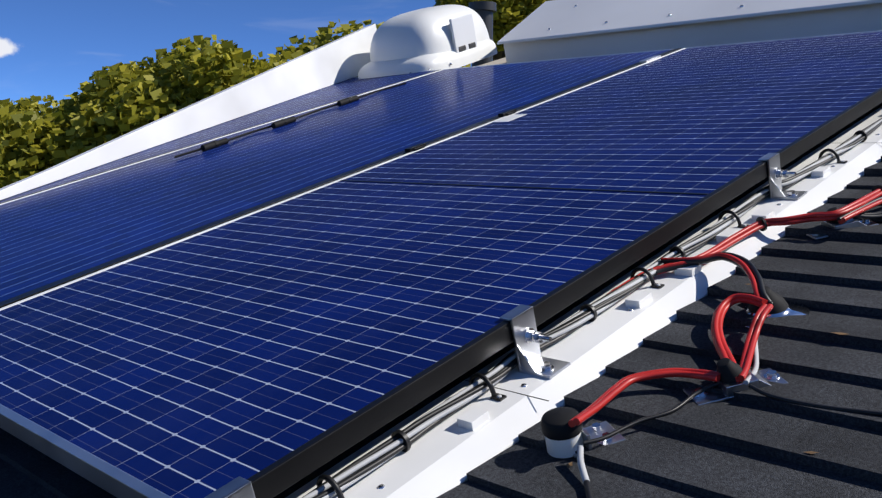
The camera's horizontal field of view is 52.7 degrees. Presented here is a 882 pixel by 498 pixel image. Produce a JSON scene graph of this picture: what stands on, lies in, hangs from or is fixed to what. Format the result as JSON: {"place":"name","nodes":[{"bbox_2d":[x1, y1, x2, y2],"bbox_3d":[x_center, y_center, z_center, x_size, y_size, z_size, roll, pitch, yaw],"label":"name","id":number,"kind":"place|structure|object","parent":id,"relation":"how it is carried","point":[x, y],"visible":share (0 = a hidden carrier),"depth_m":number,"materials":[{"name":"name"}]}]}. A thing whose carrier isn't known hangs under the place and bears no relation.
{"place":"outdoors","nodes":[
{"label":"outdoors","id":0,"kind":"place"},
{"bbox_2d":[0,0,471,111],"label":"sky","id":1,"kind":"structure","parent":0,"point":[48,47],"materials":[{"name":"blue"}]},
{"bbox_2d":[494,55,660,121],"bbox_3d":[0.477,-0.526,2.853,0.090,0.009,0.945,6,24,44],"label":"panel seam plate","id":2,"kind":"object","parent":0,"point":[516,116],"visible":1,"depth_m":2.58,"materials":[{"name":"silver metal"}]},
{"bbox_2d":[566,283,846,467],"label":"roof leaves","id":3,"kind":"object","parent":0,"point":[809,452],"visible":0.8,"depth_m":0.95,"materials":[{"name":"brown plant"}]},
{"bbox_3d":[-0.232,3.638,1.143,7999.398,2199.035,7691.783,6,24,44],"label":"ground","id":4,"kind":"structure","parent":0,"visible":0},
{"bbox_2d":[0,95,64,171],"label":"tree","id":5,"kind":"object","parent":4,"relation":"on","point":[26,104],"visible":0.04,"depth_m":36.56,"materials":[{"name":"green plant"}]},
{"bbox_2d":[0,74,136,200],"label":"tree","id":6,"kind":"object","parent":4,"relation":"on","point":[32,143],"visible":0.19,"depth_m":28.48,"materials":[{"name":"green plant"}]},
{"bbox_2d":[51,56,164,133],"bbox_3d":[-10.018,-2.988,31.544,6.930,7.598,6.096,3,6,25],"label":"tree","id":7,"kind":"object","parent":4,"relation":"on","point":[120,71],"visible":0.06,"depth_m":29.62,"materials":[{"name":"green plant"}]},
{"bbox_2d":[98,34,266,156],"bbox_3d":[-7.463,-3.265,30.386,7.099,7.952,7.965,6,24,44],"label":"tree","id":8,"kind":"object","parent":4,"relation":"on","point":[188,73],"visible":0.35,"depth_m":27.53,"materials":[{"name":"green plant"}]},
{"bbox_2d":[211,19,380,86],"bbox_3d":[-4.702,-3.541,31.479,7.765,8.758,7.995,-1,5,-8],"label":"tree","id":9,"kind":"object","parent":4,"relation":"on","point":[320,39],"depth_m":29.85,"materials":[{"name":"green plant"}]},
{"bbox_2d":[433,0,551,60],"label":"tree","id":10,"kind":"object","parent":4,"relation":"on","point":[509,16],"visible":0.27,"depth_m":40.18,"materials":[{"name":"green plant"}]},
{"bbox_2d":[479,57,506,65],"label":"house","id":11,"kind":"structure","parent":4,"relation":"on","point":[500,61],"depth_m":4.98,"materials":[{"name":"beige"}]},
{"bbox_2d":[0,103,881,497],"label":"roof shingles","id":12,"kind":"object","parent":11,"relation":"on","point":[750,443],"visible":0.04,"depth_m":1.02,"materials":[{"name":"metal"}]},
{"bbox_2d":[0,24,376,199],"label":"parapet wall","id":13,"kind":"structure","parent":12,"relation":"on","point":[344,58],"depth_m":3.86,"materials":[{"name":"white paint"}]},
{"bbox_2d":[0,69,440,203],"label":"solar panel","id":14,"kind":"object","parent":12,"relation":"on","point":[351,87],"visible":0.46,"depth_m":3.70,"materials":[{"name":"blue glass"}]},
{"bbox_2d":[358,5,496,78],"bbox_3d":[-0.085,-1.083,4.594,0.562,0.300,0.732,6,24,44],"label":"roof vent","id":15,"kind":"object","parent":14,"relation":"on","point":[441,37],"visible":0.94,"depth_m":4.40,"materials":[{"name":"white plastic"}]},
{"bbox_2d":[0,48,680,307],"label":"solar panel","id":16,"kind":"object","parent":12,"relation":"on","point":[54,237],"visible":0.77,"depth_m":2.61,"materials":[{"name":"blue glass"}]},
{"bbox_2d":[174,82,405,157],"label":"panel connectors","id":17,"kind":"object","parent":16,"relation":"attached to","point":[224,141],"visible":0.94,"depth_m":3.32,"materials":[{"name":"black plastic"}]},
{"bbox_2d":[0,30,881,497],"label":"solar panel","id":18,"kind":"object","parent":12,"relation":"on","point":[274,350],"visible":1,"depth_m":1.45,"materials":[{"name":"blue glass"}]},
{"bbox_2d":[340,109,707,194],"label":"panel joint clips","id":19,"kind":"object","parent":18,"relation":"on","point":[419,146],"visible":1,"depth_m":1.90,"materials":[{"name":"black metal"}]},
{"bbox_2d":[540,407,625,457],"bbox_3d":[0.153,0.201,0.985,0.090,0.051,0.051,-2,6,-16],"label":"mount junction box","id":20,"kind":"object","parent":12,"relation":"on","point":[563,439],"visible":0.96,"depth_m":0.97,"materials":[{"name":"white plastic"}]},
{"bbox_2d":[497,0,881,62],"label":"metal roof","id":21,"kind":"structure","parent":12,"relation":"on","point":[554,29],"depth_m":3.90,"materials":[{"name":"silver metal"}]},
{"bbox_2d":[568,184,881,497],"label":"cables","id":22,"kind":"object","parent":12,"relation":"on","point":[760,298],"visible":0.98,"depth_m":1.14,"materials":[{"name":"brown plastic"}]},
{"bbox_2d":[683,358,787,404],"bbox_3d":[0.344,0.152,1.038,0.110,0.052,0.046,-1,5,-6],"label":"mount bracket","id":23,"kind":"object","parent":12,"relation":"on","point":[729,370],"visible":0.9,"depth_m":1.02,"materials":[{"name":"silver metal"}]},
{"bbox_2d":[737,286,809,327],"bbox_3d":[0.444,0.071,1.208,0.104,0.043,0.104,6,24,44],"label":"pipe boot","id":24,"kind":"object","parent":12,"relation":"on","point":[782,307],"visible":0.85,"depth_m":1.19,"materials":[{"name":"black metal"}]},
{"bbox_2d":[806,207,878,239],"bbox_3d":[0.657,-0.043,1.464,0.110,0.052,0.046,-1,5,-6],"label":"mount bracket","id":25,"kind":"object","parent":12,"relation":"on","point":[850,223],"visible":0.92,"depth_m":1.45,"materials":[{"name":"silver metal"}]},
{"bbox_2d":[469,1,495,66],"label":"vent stack","id":26,"kind":"object","parent":11,"relation":"on","point":[485,10],"visible":0.33,"depth_m":5.34,"materials":[{"name":"grey metal"}]},
{"bbox_2d":[286,106,881,497],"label":"mounting rail","id":27,"kind":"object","parent":11,"relation":"attached to","point":[446,454],"depth_m":1.18,"materials":[{"name":"metal"}]},
{"bbox_2d":[204,476,255,497],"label":"panel clamp","id":28,"kind":"object","parent":27,"relation":"on","point":[239,487],"visible":1,"depth_m":0.86,"materials":[{"name":"silver metal"}]},
{"bbox_2d":[500,304,570,378],"bbox_3d":[0.121,0.118,1.141,0.068,0.076,0.044,6,24,44],"label":"panel clamp","id":29,"kind":"object","parent":27,"relation":"on","point":[528,338],"visible":1,"depth_m":1.14,"materials":[{"name":"silver metal"}]},
{"bbox_2d":[302,118,881,497],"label":"cable loom","id":30,"kind":"object","parent":27,"relation":"attached to","point":[397,442],"visible":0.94,"depth_m":1.19,"materials":[{"name":"grey plastic"}]},
{"bbox_2d":[758,153,806,199],"bbox_3d":[0.625,-0.133,1.626,0.068,0.076,0.044,6,24,44],"label":"panel clamp","id":31,"kind":"object","parent":27,"relation":"on","point":[776,173],"visible":0.98,"depth_m":1.62,"materials":[{"name":"silver metal"}]}
]}

